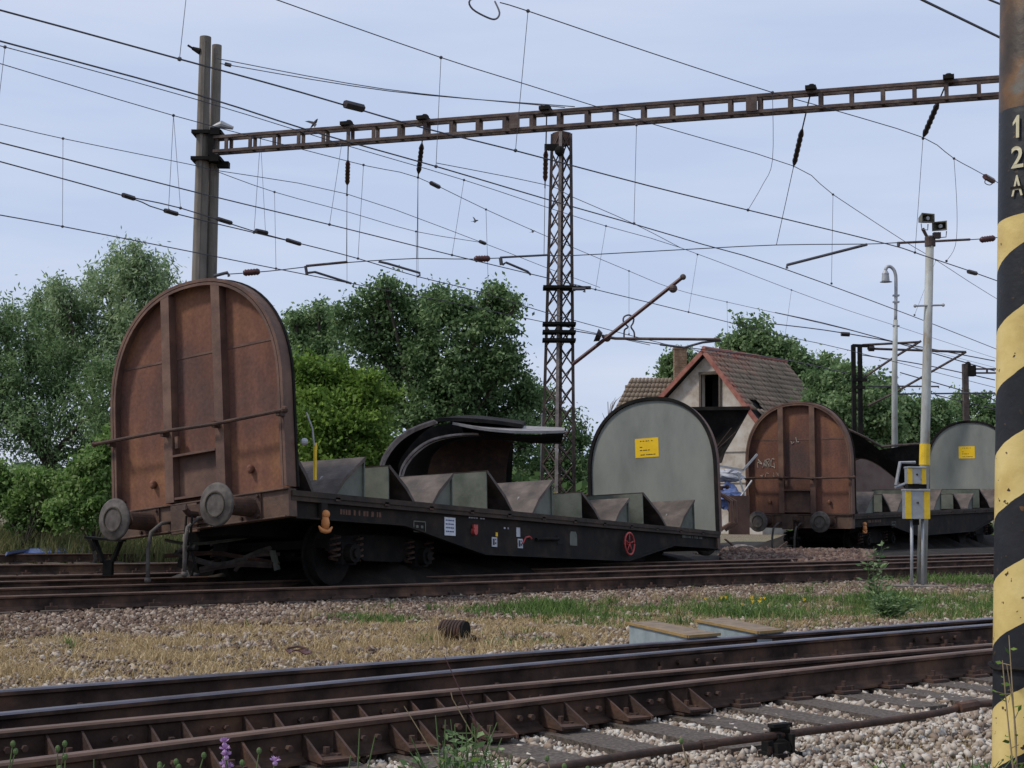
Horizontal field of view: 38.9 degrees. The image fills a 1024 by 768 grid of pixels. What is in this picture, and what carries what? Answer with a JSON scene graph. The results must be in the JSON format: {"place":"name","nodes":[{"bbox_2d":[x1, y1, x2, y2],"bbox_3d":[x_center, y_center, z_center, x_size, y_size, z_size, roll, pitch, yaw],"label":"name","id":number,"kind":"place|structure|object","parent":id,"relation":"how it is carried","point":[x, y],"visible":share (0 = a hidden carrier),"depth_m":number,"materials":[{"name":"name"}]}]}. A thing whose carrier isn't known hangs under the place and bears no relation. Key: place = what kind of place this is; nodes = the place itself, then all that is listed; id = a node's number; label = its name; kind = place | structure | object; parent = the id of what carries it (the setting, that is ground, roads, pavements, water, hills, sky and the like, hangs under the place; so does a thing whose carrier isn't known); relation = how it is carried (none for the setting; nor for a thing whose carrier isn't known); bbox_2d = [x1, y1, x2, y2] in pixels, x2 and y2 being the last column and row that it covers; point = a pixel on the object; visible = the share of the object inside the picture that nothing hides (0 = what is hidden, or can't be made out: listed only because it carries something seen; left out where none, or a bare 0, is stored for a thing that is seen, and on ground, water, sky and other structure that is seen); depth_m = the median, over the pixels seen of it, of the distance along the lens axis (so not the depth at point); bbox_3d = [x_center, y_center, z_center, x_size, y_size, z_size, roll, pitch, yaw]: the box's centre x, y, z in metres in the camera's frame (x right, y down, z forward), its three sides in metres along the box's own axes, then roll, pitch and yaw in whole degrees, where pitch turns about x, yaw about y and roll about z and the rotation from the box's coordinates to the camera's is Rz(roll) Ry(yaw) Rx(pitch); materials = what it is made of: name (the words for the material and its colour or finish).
{"place":"outdoors","nodes":[
{"label":"outdoors","id":0,"kind":"place"},
{"bbox_2d":[0,510,993,765],"bbox_3d":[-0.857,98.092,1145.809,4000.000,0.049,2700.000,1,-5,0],"label":"ground","id":1,"kind":"structure","parent":0,"point":[746,538],"depth_m":14.94,"materials":[{"name":"soil"}]},
{"bbox_2d":[8,740,17,767],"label":"budding thistle","id":2,"kind":"object","parent":1,"relation":"on","point":[15,750],"visible":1,"depth_m":4.84,"materials":[{"name":"green plant"}]},
{"bbox_2d":[0,452,80,548],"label":"shrub","id":3,"kind":"object","parent":1,"relation":"on","point":[21,488],"visible":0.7,"depth_m":31.33,"materials":[{"name":"green plant"}]},
{"bbox_2d":[0,274,116,542],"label":"willow tree","id":4,"kind":"object","parent":1,"relation":"on","point":[35,362],"visible":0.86,"depth_m":33.90,"materials":[{"name":"green plant"}]},
{"bbox_2d":[55,740,67,767],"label":"budding thistle","id":5,"kind":"object","parent":1,"relation":"on","point":[65,755],"visible":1,"depth_m":4.88,"materials":[{"name":"green plant"}]},
{"bbox_2d":[35,422,111,562],"bbox_3d":[-8.659,2.249,30.011,2.375,3.032,2.395,1,-5,0],"label":"shrub","id":6,"kind":"object","parent":1,"relation":"on","point":[87,480],"visible":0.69,"depth_m":29.44,"materials":[{"name":"green plant"}]},
{"bbox_2d":[0,553,181,575],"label":"railway track","id":7,"kind":"structure","parent":1,"relation":"on","point":[49,564],"depth_m":25.61,"materials":[{"name":"brown metal"}]},
{"bbox_2d":[5,546,82,555],"bbox_3d":[-9.699,3.600,31.060,0.967,0.173,4.968,0,-5,5],"label":"blue board","id":8,"kind":"object","parent":7,"relation":"on","point":[30,551],"visible":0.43,"depth_m":30.26,"materials":[{"name":"blue"}]},
{"bbox_2d":[0,520,182,563],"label":"tall grass","id":9,"kind":"structure","parent":1,"relation":"on","point":[159,547],"depth_m":30.92,"materials":[{"name":"green plant"}]},
{"bbox_2d":[13,226,189,433],"bbox_3d":[-10.358,0.117,35.856,4.879,8.221,2.813,1,-5,0],"label":"willow tree","id":10,"kind":"object","parent":1,"relation":"on","point":[130,273],"visible":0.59,"depth_m":35.74,"materials":[{"name":"green plant"}]},
{"bbox_2d":[157,761,164,767],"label":"budding thistle","id":11,"kind":"object","parent":1,"relation":"on","point":[159,764],"visible":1,"depth_m":4.87,"materials":[{"name":"green plant"}]},
{"bbox_2d":[174,752,206,767],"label":"budding thistle","id":12,"kind":"object","parent":1,"relation":"on","point":[203,756],"visible":1,"depth_m":4.86,"materials":[{"name":"green plant"}]},
{"bbox_2d":[183,35,233,539],"bbox_3d":[-5.308,-1.377,25.174,0.858,9.471,0.550,1,-5,0],"label":"double mast","id":13,"kind":"object","parent":1,"relation":"on","point":[205,237],"visible":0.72,"depth_m":25.29,"materials":[{"name":"metal"}]},
{"bbox_2d":[217,58,574,107],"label":"guy wires","id":14,"kind":"object","parent":13,"relation":"attached to","point":[228,64],"visible":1,"depth_m":24.47,"materials":[{"name":"metal"}]},
{"bbox_2d":[213,75,998,154],"bbox_3d":[1.216,-4.275,23.278,13.384,0.300,0.250,-1,-5,17],"label":"overhead gantry","id":15,"kind":"object","parent":13,"relation":"attached to","point":[510,122],"visible":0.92,"depth_m":23.09,"materials":[{"name":"metal"}]},
{"bbox_2d":[305,119,317,128],"bbox_3d":[-3.390,-4.379,24.465,0.263,0.197,0.099,-2,-6,29],"label":"bird","id":16,"kind":"object","parent":15,"relation":"attached to","point":[314,124],"visible":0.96,"depth_m":24.44},
{"bbox_2d":[340,120,354,193],"bbox_3d":[-2.849,-4.013,25.700,0.296,0.736,2.780,1,-5,-4],"label":"wire hanger","id":17,"kind":"object","parent":15,"relation":"hanging from","point":[347,163],"visible":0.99,"depth_m":25.89,"materials":[{"name":"metal"}]},
{"bbox_2d":[0,124,648,344],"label":"overhead line","id":18,"kind":"object","parent":17,"relation":"hanging from","point":[274,192],"visible":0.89,"depth_m":26.49,"materials":[{"name":"metal"}]},
{"bbox_2d":[416,114,429,176],"bbox_3d":[-1.492,-4.078,24.788,0.292,0.736,1.774,1,-5,-3],"label":"wire hanger","id":19,"kind":"object","parent":15,"relation":"hanging from","point":[421,146],"visible":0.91,"depth_m":24.88,"materials":[{"name":"metal"}]},
{"bbox_2d":[0,63,994,367],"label":"overhead line","id":20,"kind":"object","parent":19,"relation":"hanging from","point":[226,221],"visible":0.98,"depth_m":22.92,"materials":[{"name":"metal"}]},
{"bbox_2d":[539,104,551,187],"bbox_3d":[0.562,-4.055,24.844,0.273,0.736,3.156,1,-5,0],"label":"wire hanger","id":21,"kind":"object","parent":15,"relation":"hanging from","point":[545,107],"visible":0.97,"depth_m":25.07,"materials":[{"name":"metal"}]},
{"bbox_2d":[0,45,994,387],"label":"overhead line","id":22,"kind":"object","parent":21,"relation":"hanging from","point":[458,213],"visible":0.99,"depth_m":24.58,"materials":[{"name":"metal"}]},
{"bbox_2d":[214,168,996,291],"bbox_3d":[2.362,-2.621,25.805,15.022,1.962,2.595,1,-5,0],"label":"cross span wire","id":23,"kind":"object","parent":21,"relation":"hanging from","point":[484,258],"visible":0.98,"depth_m":25.81,"materials":[{"name":"metal"}]},
{"bbox_2d":[792,84,816,167],"bbox_3d":[4.713,-4.148,23.315,0.235,0.736,2.638,0,-5,6],"label":"wire hanger","id":24,"kind":"object","parent":15,"relation":"hanging from","point":[801,133],"visible":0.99,"depth_m":23.61,"materials":[{"name":"metal"}]},
{"bbox_2d":[0,0,996,348],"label":"overhead line","id":25,"kind":"object","parent":24,"relation":"hanging from","point":[492,182],"visible":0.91,"depth_m":19.14,"materials":[{"name":"metal"}]},
{"bbox_2d":[922,73,953,136],"bbox_3d":[6.512,-4.242,22.021,0.275,0.735,1.245,1,-5,0],"label":"wire hanger","id":26,"kind":"object","parent":15,"relation":"hanging from","point":[948,76],"visible":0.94,"depth_m":22.16,"materials":[{"name":"metal"}]},
{"bbox_2d":[0,0,997,280],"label":"overhead line","id":27,"kind":"object","parent":26,"relation":"hanging from","point":[346,104],"visible":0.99,"depth_m":17.36,"materials":[{"name":"metal"}]},
{"bbox_2d":[219,737,232,767],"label":"flowering thistle","id":28,"kind":"object","parent":1,"relation":"on","point":[224,752],"visible":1,"depth_m":4.86,"materials":[{"name":"purple plant"}]},
{"bbox_2d":[240,747,261,767],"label":"budding thistle","id":29,"kind":"object","parent":1,"relation":"on","point":[259,751],"visible":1,"depth_m":4.87,"materials":[{"name":"green plant"}]},
{"bbox_2d":[270,756,280,767],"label":"flowering thistle","id":30,"kind":"object","parent":1,"relation":"on","point":[274,760],"visible":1,"depth_m":4.84,"materials":[{"name":"purple plant"}]},
{"bbox_2d":[7,460,587,495],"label":"undergrowth","id":31,"kind":"object","parent":1,"relation":"on","point":[581,486],"visible":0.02,"depth_m":42.22,"materials":[{"name":"green plant"}]},
{"bbox_2d":[273,293,357,372],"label":"leafy tree","id":32,"kind":"object","parent":1,"relation":"on","point":[307,328],"visible":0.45,"depth_m":42.06,"materials":[{"name":"green plant"}]},
{"bbox_2d":[292,345,410,466],"bbox_3d":[-3.898,1.512,30.852,3.711,4.703,3.017,1,-5,0],"label":"leafy bush","id":33,"kind":"object","parent":1,"relation":"on","point":[344,409],"visible":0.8,"depth_m":30.52,"materials":[{"name":"green plant"}]},
{"bbox_2d":[348,729,374,767],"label":"leafy weed","id":34,"kind":"object","parent":1,"relation":"on","point":[358,753],"visible":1,"depth_m":4.87,"materials":[{"name":"green plant"}]},
{"bbox_2d":[313,265,555,476],"bbox_3d":[-1.924,0.664,36.983,6.329,7.471,4.165,1,-5,0],"label":"leafy tree","id":35,"kind":"object","parent":1,"relation":"on","point":[458,380],"visible":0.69,"depth_m":36.56,"materials":[{"name":"green plant"}]},
{"bbox_2d":[172,553,696,586],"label":"soil bank","id":36,"kind":"structure","parent":1,"relation":"on","point":[366,573],"depth_m":22.28,"materials":[{"name":"brown soil"}]},
{"bbox_2d":[164,532,280,575],"bbox_3d":[-3.713,2.396,20.902,2.342,0.831,1.365,1,-5,0],"label":"broken brake rigging","id":37,"kind":"object","parent":36,"relation":"on","point":[206,565],"visible":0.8,"depth_m":20.24,"materials":[{"name":"metal"}]},
{"bbox_2d":[397,746,478,767],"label":"leafy weed","id":38,"kind":"object","parent":1,"relation":"on","point":[461,765],"visible":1,"depth_m":4.95,"materials":[{"name":"green plant"}]},
{"bbox_2d":[404,655,494,767],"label":"grass stalk","id":39,"kind":"object","parent":1,"relation":"on","point":[462,717],"depth_m":5.41,"materials":[{"name":"green plant"}]},
{"bbox_2d":[399,715,528,767],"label":"grass tuft","id":40,"kind":"object","parent":1,"relation":"on","point":[462,749],"visible":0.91,"depth_m":5.30,"materials":[{"name":"green plant"}]},
{"bbox_2d":[0,617,992,767],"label":"railway track","id":41,"kind":"structure","parent":1,"relation":"on","point":[312,717],"depth_m":8.47,"materials":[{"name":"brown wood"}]},
{"bbox_2d":[0,579,992,688],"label":"dry grass","id":42,"kind":"structure","parent":1,"relation":"on","point":[227,630],"depth_m":13.02,"materials":[{"name":"beige plant"}]},
{"bbox_2d":[285,645,311,654],"bbox_3d":[-1.782,2.222,12.119,0.240,0.071,0.122,1,-5,0],"label":"metal scrap","id":43,"kind":"object","parent":42,"relation":"on","point":[301,650],"visible":1,"depth_m":12.12,"materials":[{"name":"grey metal"}]},
{"bbox_2d":[438,619,476,640],"bbox_3d":[-0.500,2.316,13.619,0.363,0.202,0.202,-2,-5,25],"label":"coil spring","id":44,"kind":"object","parent":42,"relation":"on","point":[457,627],"visible":0.83,"depth_m":13.57,"materials":[{"name":"black metal"}]},
{"bbox_2d":[0,574,993,767],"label":"ballast","id":45,"kind":"structure","parent":1,"relation":"on","point":[817,750],"depth_m":12.57,"materials":[{"name":"gravel"}]},
{"bbox_2d":[537,699,991,767],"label":"point rod","id":46,"kind":"object","parent":45,"relation":"on","point":[777,740],"visible":0.94,"depth_m":7.35,"materials":[{"name":"black metal"}]},
{"bbox_2d":[0,553,993,614],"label":"railway track","id":47,"kind":"structure","parent":1,"relation":"on","point":[42,594],"depth_m":20.86,"materials":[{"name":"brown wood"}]},
{"bbox_2d":[91,278,728,585],"bbox_3d":[-0.578,1.511,25.443,3.483,4.225,15.808,-6,-10,30],"label":"derailed coil wagon","id":48,"kind":"object","parent":47,"relation":"on","point":[203,441],"visible":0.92,"depth_m":19.97,"materials":[{"name":"grey paint"}]},
{"bbox_2d":[84,536,126,574],"bbox_3d":[-5.466,2.305,19.471,0.502,0.515,0.250,1,-5,0],"label":"step fragment","id":49,"kind":"object","parent":48,"relation":"hanging from","point":[108,567],"visible":0.96,"depth_m":19.40,"materials":[{"name":"black metal"}]},
{"bbox_2d":[380,415,564,482],"bbox_3d":[-0.712,1.379,28.130,3.552,1.751,4.407,1,-5,0],"label":"torn hood shell","id":50,"kind":"object","parent":48,"relation":"on","point":[464,443],"visible":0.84,"depth_m":28.74},
{"bbox_2d":[477,747,521,767],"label":"leafy weed","id":51,"kind":"object","parent":1,"relation":"on","point":[492,766],"visible":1,"depth_m":4.95,"materials":[{"name":"green plant"}]},
{"bbox_2d":[58,581,992,650],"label":"green tufts","id":52,"kind":"object","parent":1,"relation":"on","point":[614,600],"visible":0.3,"depth_m":18.42,"materials":[{"name":"green plant"}]},
{"bbox_2d":[514,378,597,485],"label":"leafy tree","id":53,"kind":"object","parent":1,"relation":"on","point":[582,441],"visible":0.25,"depth_m":43.45,"materials":[{"name":"green plant"}]},
{"bbox_2d":[544,755,589,767],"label":"dry stalk","id":54,"kind":"object","parent":1,"relation":"on","point":[546,758],"visible":1,"depth_m":5.02,"materials":[{"name":"green plant"}]},
{"bbox_2d":[245,576,992,648],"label":"green grass","id":55,"kind":"structure","parent":1,"relation":"on","point":[987,605],"depth_m":17.68,"materials":[{"name":"green plant"}]},
{"bbox_2d":[309,570,993,624],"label":"lush grass","id":56,"kind":"structure","parent":1,"relation":"on","point":[549,607],"depth_m":17.22,"materials":[{"name":"green plant"}]},
{"bbox_2d":[626,621,720,643],"bbox_3d":[1.359,2.213,12.370,0.368,0.276,1.550,2,-5,-16],"label":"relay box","id":57,"kind":"object","parent":1,"relation":"on","point":[647,631],"visible":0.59,"depth_m":12.32,"materials":[{"name":"grey concrete"}]},
{"bbox_2d":[645,344,701,380],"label":"leafy tree","id":58,"kind":"object","parent":1,"relation":"on","point":[665,367],"visible":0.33,"depth_m":94.59,"materials":[{"name":"green plant"}]},
{"bbox_2d":[679,738,688,767],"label":"dry stalk","id":59,"kind":"object","parent":1,"relation":"on","point":[681,740],"visible":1,"depth_m":5.31,"materials":[{"name":"green plant"}]},
{"bbox_2d":[616,346,807,534],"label":"derelict house","id":60,"kind":"structure","parent":1,"relation":"on","point":[759,386],"depth_m":75.99,"materials":[{"name":"tile"}]},
{"bbox_2d":[695,618,785,642],"bbox_3d":[1.993,2.255,12.796,0.378,0.276,1.542,2,-5,-15],"label":"relay box","id":61,"kind":"object","parent":1,"relation":"on","point":[725,627],"visible":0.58,"depth_m":12.67,"materials":[{"name":"grey concrete"}]},
{"bbox_2d":[704,595,805,617],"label":"yellow flowers","id":62,"kind":"object","parent":1,"relation":"on","point":[756,604],"visible":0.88,"depth_m":16.67,"materials":[{"name":"green plant"}]},
{"bbox_2d":[714,308,849,389],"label":"leafy tree","id":63,"kind":"object","parent":1,"relation":"on","point":[754,341],"visible":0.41,"depth_m":91.38,"materials":[{"name":"green plant"}]},
{"bbox_2d":[790,359,916,449],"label":"leafy tree","id":64,"kind":"object","parent":1,"relation":"on","point":[833,392],"visible":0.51,"depth_m":69.58,"materials":[{"name":"green plant"}]},
{"bbox_2d":[856,540,893,612],"bbox_3d":[4.368,2.339,17.476,0.476,0.919,0.384,1,-5,0],"label":"tall weed","id":65,"kind":"object","parent":1,"relation":"on","point":[875,587],"visible":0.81,"depth_m":17.46,"materials":[{"name":"green plant"}]},
{"bbox_2d":[864,587,924,618],"bbox_3d":[4.400,2.549,16.686,0.683,0.419,0.456,-1,-5,16],"label":"leafy weed","id":66,"kind":"object","parent":1,"relation":"on","point":[890,609],"visible":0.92,"depth_m":16.70,"materials":[{"name":"green plant"}]},
{"bbox_2d":[826,733,991,767],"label":"foreground grass","id":67,"kind":"structure","parent":1,"relation":"on","point":[924,750],"depth_m":7.76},
{"bbox_2d":[867,759,960,767],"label":"grass tuft","id":68,"kind":"object","parent":1,"relation":"on","point":[902,765],"visible":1,"depth_m":5.52,"materials":[{"name":"green plant"}]},
{"bbox_2d":[885,466,948,587],"bbox_3d":[6.540,2.347,23.491,0.900,2.012,0.450,1,-5,0],"label":"signal cabinet","id":69,"kind":"object","parent":1,"relation":"on","point":[915,500],"visible":0.94,"depth_m":23.42,"materials":[{"name":"grey metal"}]},
{"bbox_2d":[882,387,974,448],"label":"leafy tree","id":70,"kind":"object","parent":1,"relation":"on","point":[940,417],"visible":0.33,"depth_m":79.64,"materials":[{"name":"green plant"}]},
{"bbox_2d":[913,213,946,584],"bbox_3d":[7.147,0.258,24.584,0.624,6.336,0.354,1,-5,0],"label":"loudspeaker pole","id":71,"kind":"object","parent":1,"relation":"on","point":[924,445],"visible":0.93,"depth_m":24.67,"materials":[{"name":"metal"}]},
{"bbox_2d":[940,382,995,425],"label":"leafy tree","id":72,"kind":"object","parent":1,"relation":"on","point":[984,414],"visible":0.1,"depth_m":84.05,"materials":[{"name":"green plant"}]},
{"bbox_2d":[946,756,1013,767],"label":"grass tuft","id":73,"kind":"object","parent":1,"relation":"on","point":[979,766],"visible":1,"depth_m":5.82,"materials":[{"name":"green plant"}]},
{"bbox_2d":[988,0,1023,767],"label":"striped mast","id":74,"kind":"object","parent":1,"relation":"on","point":[1008,599],"visible":0.99,"depth_m":6.34,"materials":[{"name":"metal"}]},
{"bbox_2d":[920,0,999,37],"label":"feeder cable","id":75,"kind":"object","parent":74,"relation":"attached to","point":[961,18],"visible":0.54,"depth_m":17.00,"materials":[{"name":"metal"}]},
{"bbox_2d":[992,635,1023,767],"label":"creeping weed","id":76,"kind":"object","parent":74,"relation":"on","point":[1015,763],"visible":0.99,"depth_m":6.06,"materials":[{"name":"green plant"}]},
{"bbox_2d":[0,0,999,473],"label":"sky","id":77,"kind":"structure","parent":0,"point":[770,45],"materials":[{"name":"blue"}]},
{"bbox_2d":[602,396,620,418],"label":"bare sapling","id":78,"kind":"object","parent":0,"point":[611,408],"visible":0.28,"depth_m":60.13,"materials":[{"name":"grey plant"}]},
{"bbox_2d":[664,542,762,553],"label":"cinder ground","id":79,"kind":"structure","parent":0,"point":[726,544],"depth_m":49.30,"materials":[{"name":"grey gravel"}]},
{"bbox_2d":[540,413,541,479],"bbox_3d":[0.733,2.524,35.916,0.083,3.609,0.083,2,-5,-22],"label":"thin pole","id":80,"kind":"object","parent":79,"relation":"on","point":[540,448],"visible":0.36,"depth_m":35.98,"materials":[{"name":"metal"}]},
{"bbox_2d":[541,131,590,492],"bbox_3d":[1.211,-0.876,33.133,1.156,9.941,0.981,1,-5,0],"label":"lattice mast","id":81,"kind":"object","parent":79,"relation":"on","point":[560,141],"visible":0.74,"depth_m":33.17,"materials":[{"name":"metal"}]},
{"bbox_2d":[571,274,720,365],"bbox_3d":[2.959,-1.426,32.349,3.366,1.996,0.313,-1,-5,15],"label":"cantilever bracket","id":82,"kind":"object","parent":81,"relation":"attached to","point":[671,287],"visible":1,"depth_m":32.33,"materials":[{"name":"metal"}]},
{"bbox_2d":[692,538,787,554],"bbox_3d":[5.405,4.016,34.483,2.387,0.687,1.149,-1,-5,22],"label":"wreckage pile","id":83,"kind":"object","parent":79,"relation":"on","point":[750,546],"visible":0.13,"depth_m":34.47,"materials":[{"name":"brown"}]},
{"bbox_2d":[719,546,876,561],"bbox_3d":[6.627,3.922,33.053,4.431,0.450,4.708,1,-5,0],"label":"rubble","id":84,"kind":"object","parent":79,"relation":"on","point":[800,552],"visible":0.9,"depth_m":31.90,"materials":[{"name":"gravel"}]},
{"bbox_2d":[721,493,749,534],"bbox_3d":[5.128,2.970,33.413,0.527,0.998,1.423,-1,-5,21],"label":"panel","id":85,"kind":"object","parent":84,"relation":"on","point":[738,515],"visible":0.86,"depth_m":33.70,"materials":[{"name":"brown wood"}]},
{"bbox_2d":[744,401,994,548],"bbox_3d":[11.729,2.976,44.416,3.430,4.225,15.808,-3,-5,35],"label":"coil wagon","id":86,"kind":"object","parent":79,"relation":"on","point":[800,471],"visible":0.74,"depth_m":39.14,"materials":[{"name":"grey paint"}]},
{"bbox_2d":[692,406,749,462],"bbox_3d":[5.466,1.390,37.878,1.501,1.482,2.543,0,-5,9],"label":"dark hood section","id":87,"kind":"object","parent":86,"relation":"on","point":[724,423],"visible":0.68,"depth_m":37.05,"materials":[{"name":"black metal"}]},
{"bbox_2d":[855,458,904,491],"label":"brown hood shell","id":88,"kind":"object","parent":86,"relation":"on","point":[871,475],"visible":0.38,"depth_m":42.61},
{"bbox_2d":[848,428,919,488],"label":"black hood sheets","id":89,"kind":"object","parent":86,"relation":"on","point":[895,461],"visible":0.57,"depth_m":44.96,"materials":[{"name":"metal"}]},
{"bbox_2d":[880,265,899,447],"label":"street lamp","id":90,"kind":"object","parent":79,"relation":"on","point":[886,279],"visible":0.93,"depth_m":46.20,"materials":[{"name":"metal"}]},
{"bbox_2d":[851,340,994,437],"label":"dark twin mast","id":91,"kind":"object","parent":79,"relation":"on","point":[860,380],"visible":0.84,"depth_m":50.16,"materials":[{"name":"black metal"}]},
{"bbox_2d":[962,361,995,420],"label":"gantry mast","id":92,"kind":"object","parent":79,"relation":"on","point":[968,369],"visible":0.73,"depth_m":55.11,"materials":[{"name":"metal"}]},
{"bbox_2d":[576,312,994,408],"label":"distant wires","id":93,"kind":"object","parent":92,"relation":"attached to","point":[847,334],"visible":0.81,"depth_m":55.28,"materials":[{"name":"metal"}]},
{"bbox_2d":[672,547,993,560],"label":"soil bank","id":94,"kind":"structure","parent":0,"point":[932,551],"depth_m":37.95,"materials":[{"name":"brown soil"}]},
{"bbox_2d":[720,453,757,509],"bbox_3d":[5.319,2.517,35.999,1.523,1.581,0.725,1,-5,0],"label":"blue tarpaulin","id":95,"kind":"object","parent":94,"relation":"on","point":[728,475],"visible":0.68,"depth_m":35.83,"materials":[{"name":"blue plastic"}]},
{"bbox_2d":[753,534,993,549],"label":"soil bank","id":96,"kind":"structure","parent":0,"point":[902,541],"depth_m":43.28,"materials":[{"name":"brown soil"}]}
]}

